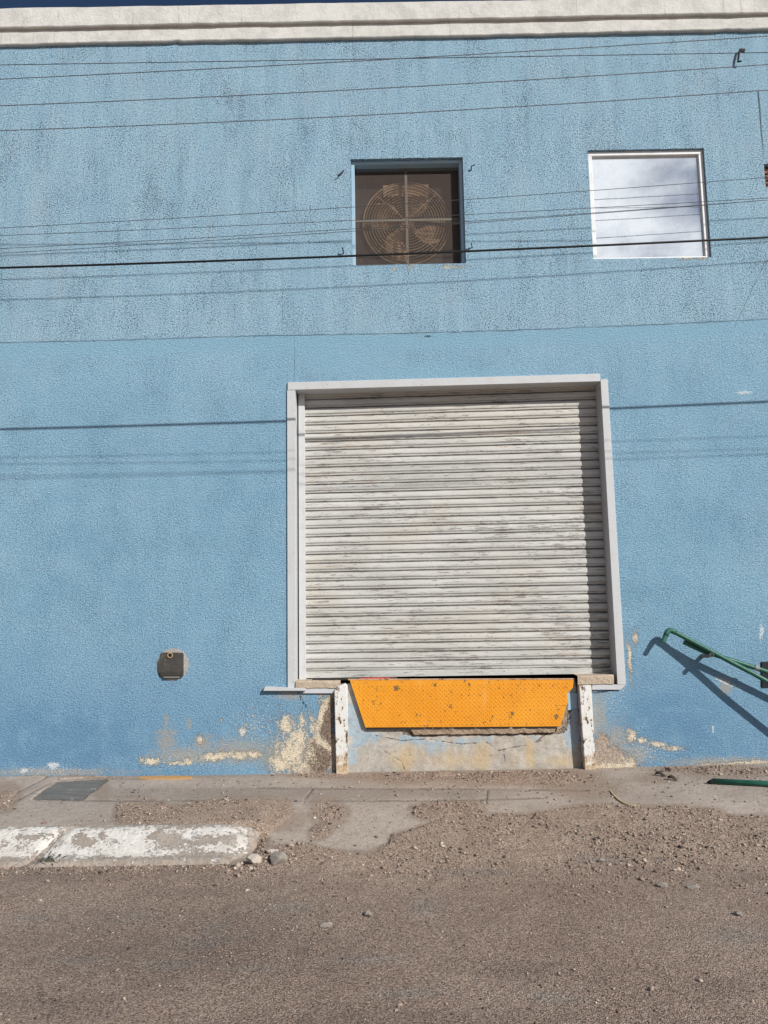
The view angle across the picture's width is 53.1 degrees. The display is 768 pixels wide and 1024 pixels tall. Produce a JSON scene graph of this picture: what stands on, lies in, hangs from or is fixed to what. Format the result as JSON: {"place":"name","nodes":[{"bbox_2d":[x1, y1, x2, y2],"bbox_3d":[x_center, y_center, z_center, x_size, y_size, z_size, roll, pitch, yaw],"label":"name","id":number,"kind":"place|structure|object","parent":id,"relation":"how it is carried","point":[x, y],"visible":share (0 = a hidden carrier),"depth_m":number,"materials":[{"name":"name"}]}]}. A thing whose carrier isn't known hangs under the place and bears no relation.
{"place":"outdoors","nodes":[
{"label":"outdoors","id":0,"kind":"place"},
{"bbox_2d":[0,0,520,8],"label":"sky","id":1,"kind":"structure","parent":0,"point":[4,4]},
{"bbox_2d":[0,200,758,248],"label":"overhead wire","id":2,"kind":"object","parent":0,"point":[360,228],"visible":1,"depth_m":5.91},
{"bbox_2d":[0,198,763,235],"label":"overhead wire","id":3,"kind":"object","parent":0,"point":[383,218],"visible":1,"depth_m":5.94,"materials":[{"name":"black metal"}]},
{"bbox_2d":[0,200,765,253],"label":"overhead wire","id":4,"kind":"object","parent":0,"point":[389,228],"visible":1,"depth_m":5.90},
{"bbox_2d":[0,765,767,1023],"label":"road","id":5,"kind":"structure","parent":0,"point":[703,937],"depth_m":3.96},
{"bbox_2d":[0,826,65,867],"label":"kerb","id":6,"kind":"structure","parent":5,"relation":"on","point":[21,846],"depth_m":5.35,"materials":[{"name":"white concrete"}]},
{"bbox_2d":[28,824,258,866],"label":"kerb","id":7,"kind":"structure","parent":5,"relation":"on","point":[152,844],"depth_m":5.29,"materials":[{"name":"white concrete"}]},
{"bbox_2d":[37,851,66,862],"bbox_3d":[-2.231,2.312,5.154,0.222,0.037,0.179,-1,-7,0],"label":"weed","id":8,"kind":"object","parent":7,"relation":"on","point":[43,858],"visible":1,"depth_m":5.15,"materials":[{"name":"plant"}]},
{"bbox_2d":[246,853,261,863],"bbox_3d":[-0.856,2.279,5.032,0.104,0.067,0.069,-1,-7,0],"label":"stone","id":9,"kind":"object","parent":5,"relation":"on","point":[252,858],"visible":1,"depth_m":5.02,"materials":[{"name":"beige stone"}]},
{"bbox_2d":[270,851,287,865],"bbox_3d":[-0.688,2.270,5.024,0.114,0.078,0.116,-1,-7,0],"label":"stone","id":10,"kind":"object","parent":5,"relation":"on","point":[278,857],"visible":1,"depth_m":5.00,"materials":[{"name":"grey stone"}]},
{"bbox_2d":[319,922,331,927],"bbox_3d":[-0.305,2.159,4.022,0.069,0.027,0.037,-1,-7,0],"label":"stone","id":11,"kind":"object","parent":5,"relation":"on","point":[326,925],"visible":1,"depth_m":4.01,"materials":[{"name":"grey stone"}]},
{"bbox_2d":[364,910,372,916],"bbox_3d":[-0.088,2.172,4.152,0.047,0.038,0.051,4,-9,-37],"label":"stone","id":12,"kind":"object","parent":5,"relation":"on","point":[368,913],"visible":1,"depth_m":4.14,"materials":[{"name":"grey stone"}]},
{"bbox_2d":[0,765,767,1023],"bbox_3d":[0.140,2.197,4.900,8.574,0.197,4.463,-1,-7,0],"label":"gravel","id":13,"kind":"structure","parent":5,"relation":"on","point":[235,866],"depth_m":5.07,"materials":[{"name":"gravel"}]},
{"bbox_2d":[657,882,667,887],"bbox_3d":[1.632,2.184,4.502,0.062,0.034,0.046,5,-9,-41],"label":"stone","id":14,"kind":"object","parent":5,"relation":"on","point":[662,884],"visible":1,"depth_m":4.49,"materials":[{"name":"grey stone"}]},
{"bbox_2d":[686,884,699,888],"bbox_3d":[1.795,2.181,4.467,0.077,0.031,0.045,-1,-7,0],"label":"stone","id":15,"kind":"object","parent":5,"relation":"on","point":[693,886],"visible":1,"depth_m":4.46,"materials":[{"name":"grey stone"}]},
{"bbox_2d":[734,911,742,915],"bbox_3d":[1.885,2.134,4.082,0.042,0.026,0.039,-1,-7,0],"label":"stone","id":16,"kind":"object","parent":5,"relation":"on","point":[738,913],"visible":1,"depth_m":4.07,"materials":[{"name":"grey stone"}]},
{"bbox_2d":[0,763,767,866],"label":"pavement","id":17,"kind":"structure","parent":0,"point":[102,799],"depth_m":6.26,"materials":[{"name":"concrete"}]},
{"bbox_2d":[34,779,107,800],"bbox_3d":[-2.760,2.440,6.748,0.463,0.020,0.816,-1,-7,-3],"label":"cover plate","id":18,"kind":"object","parent":17,"relation":"on","point":[73,791],"visible":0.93,"depth_m":6.67,"materials":[{"name":"metal"}]},
{"bbox_2d":[139,775,192,779],"bbox_3d":[-1.997,2.439,7.055,0.489,0.020,0.104,-1,-7,0],"label":"wood strip","id":19,"kind":"object","parent":17,"relation":"on","point":[171,777],"visible":1,"depth_m":7.03,"materials":[{"name":"beige wood"}]},
{"bbox_2d":[266,849,278,853],"bbox_3d":[-0.745,2.282,5.154,0.086,0.042,0.048,-1,-7,0],"label":"stone","id":20,"kind":"object","parent":17,"relation":"on","point":[269,851],"visible":0.66,"depth_m":5.14,"materials":[{"name":"beige stone"}]},
{"bbox_2d":[334,683,347,773],"bbox_3d":[-0.399,2.033,7.210,0.122,0.828,0.100,-1,-7,0],"label":"dock post","id":21,"kind":"object","parent":17,"relation":"on","point":[341,713],"visible":0.9,"depth_m":7.16,"materials":[{"name":"white paint"}]},
{"bbox_2d":[577,684,595,769],"bbox_3d":[1.897,2.037,7.200,0.120,0.818,0.100,-1,-7,0],"label":"dock post","id":22,"kind":"object","parent":17,"relation":"on","point":[584,692],"visible":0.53,"depth_m":7.16,"materials":[{"name":"white paint"}]},
{"bbox_2d":[609,790,635,805],"bbox_3d":[1.873,2.275,6.106,0.064,0.035,0.404,0,-7,-12],"label":"straw","id":23,"kind":"object","parent":17,"relation":"on","point":[620,800],"visible":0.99,"depth_m":6.03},
{"bbox_2d":[655,771,665,776],"bbox_3d":[2.440,2.314,6.782,0.081,0.044,0.053,-1,-7,0],"label":"dry leaf","id":24,"kind":"object","parent":17,"relation":"on","point":[660,773],"visible":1,"depth_m":6.78,"materials":[{"name":"brown plant"}]},
{"bbox_2d":[667,775,676,780],"bbox_3d":[2.483,2.293,6.614,0.062,0.044,0.064,-1,-7,0],"label":"dry leaf","id":25,"kind":"object","parent":17,"relation":"on","point":[672,777],"visible":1,"depth_m":6.62,"materials":[{"name":"brown plant"}]},
{"bbox_2d":[707,778,767,786],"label":"green pipe","id":26,"kind":"object","parent":17,"relation":"on","point":[739,782],"visible":1,"depth_m":6.38,"materials":[{"name":"metal"}]},
{"bbox_2d":[0,236,767,268],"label":"overhead cable","id":27,"kind":"object","parent":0,"point":[388,254],"visible":1,"depth_m":6.43,"materials":[{"name":"black rubber"}]},
{"bbox_2d":[0,36,767,79],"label":"overhead wire","id":28,"kind":"object","parent":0,"point":[384,59],"visible":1,"depth_m":6.69,"materials":[{"name":"metal"}]},
{"bbox_2d":[0,90,767,130],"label":"overhead wire","id":29,"kind":"object","parent":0,"point":[383,114],"visible":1,"depth_m":6.65,"materials":[{"name":"metal"}]},
{"bbox_2d":[0,64,767,105],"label":"overhead wire","id":30,"kind":"object","parent":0,"point":[382,88],"visible":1,"depth_m":6.66,"materials":[{"name":"metal"}]},
{"bbox_2d":[3,52,767,64],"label":"overhead wire","id":31,"kind":"object","parent":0,"point":[383,58],"visible":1,"depth_m":6.70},
{"bbox_2d":[5,177,767,227],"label":"overhead wire","id":32,"kind":"object","parent":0,"point":[388,204],"visible":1,"depth_m":5.93,"materials":[{"name":"black metal"}]},
{"label":"ground","id":33,"kind":"structure","parent":0,"visible":0},
{"bbox_2d":[0,0,767,776],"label":"warehouse building","id":34,"kind":"structure","parent":33,"relation":"on","point":[260,494],"depth_m":7.66,"materials":[{"name":"blue paint"}]},
{"bbox_2d":[157,648,188,680],"bbox_3d":[-2.004,1.444,7.274,0.300,0.301,0.042,-1,-7,0],"label":"meter box","id":35,"kind":"object","parent":34,"relation":"attached to","point":[172,664],"visible":1,"depth_m":7.28,"materials":[{"name":"metal"}]},
{"bbox_2d":[312,677,357,680],"bbox_3d":[-0.467,1.593,7.314,0.431,0.031,0.026,-1,-7,0],"label":"rusty bar","id":36,"kind":"object","parent":34,"relation":"on","point":[341,679],"visible":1,"depth_m":7.30,"materials":[{"name":"grey metal"}]},
{"bbox_2d":[355,174,460,264],"bbox_3d":[0.235,-3.002,8.109,1.120,1.120,0.279,-1,-7,0],"label":"exhaust fan","id":37,"kind":"object","parent":34,"relation":"attached to","point":[404,230],"visible":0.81,"depth_m":8.06,"materials":[{"name":"metal"}]},
{"bbox_2d":[351,160,464,264],"bbox_3d":[0.243,-3.056,7.939,1.150,1.142,0.148,-1,-7,0],"label":"window","id":38,"kind":"structure","parent":34,"relation":"in","point":[417,165],"depth_m":7.94,"materials":[{"name":"blue paint"}]},
{"bbox_2d":[298,379,610,679],"bbox_3d":[0.716,0.066,7.612,3.121,3.093,0.075,-1,-7,0],"label":"roller door","id":39,"kind":"structure","parent":34,"relation":"in","point":[442,533],"depth_m":7.60,"materials":[{"name":"paint"}]},
{"bbox_2d":[348,678,577,729],"bbox_3d":[0.767,1.809,7.277,2.206,0.490,0.090,-1,-7,0],"label":"dock plate","id":40,"kind":"object","parent":34,"relation":"attached to","point":[496,703],"visible":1,"depth_m":7.24,"materials":[{"name":"orange paint"}]},
{"bbox_2d":[359,677,396,678],"bbox_3d":[-0.057,1.586,7.303,0.358,0.033,0.028,-1,-7,0],"label":"red bar","id":41,"kind":"object","parent":40,"relation":"on","point":[380,678],"visible":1,"depth_m":7.29,"materials":[{"name":"paint"}]},
{"bbox_2d":[588,150,709,258],"bbox_3d":[2.701,-3.139,7.887,1.190,1.174,0.072,-1,-7,0],"label":"window","id":42,"kind":"structure","parent":34,"relation":"in","point":[621,169],"depth_m":7.89,"materials":[{"name":"glass"}]},
{"bbox_2d":[700,653,713,657],"bbox_3d":[3.019,1.342,7.179,0.041,0.056,0.201,-1,-7,-2],"label":"wall peg","id":43,"kind":"object","parent":34,"relation":"attached to","point":[709,655],"depth_m":7.13,"materials":[{"name":"grey metal"}]},
{"bbox_2d":[661,628,767,683],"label":"green pipe","id":44,"kind":"object","parent":43,"relation":"attached to","point":[667,632],"visible":1,"depth_m":7.10,"materials":[{"name":"metal"}]},
{"bbox_2d":[683,640,767,673],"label":"green pipe","id":45,"kind":"object","parent":43,"relation":"attached to","point":[745,664],"visible":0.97,"depth_m":7.11,"materials":[{"name":"metal"}]},
{"bbox_2d":[737,48,744,62],"bbox_3d":[3.717,-4.750,7.990,0.114,0.180,0.042,3,-8,-28],"label":"wall hook","id":46,"kind":"object","parent":34,"relation":"attached to","point":[739,51],"depth_m":7.97,"materials":[{"name":"grey metal"}]},
{"bbox_2d":[761,662,767,686],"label":"wall bracket","id":47,"kind":"object","parent":34,"relation":"attached to","point":[765,666],"depth_m":7.24,"materials":[{"name":"black metal"}]}
]}

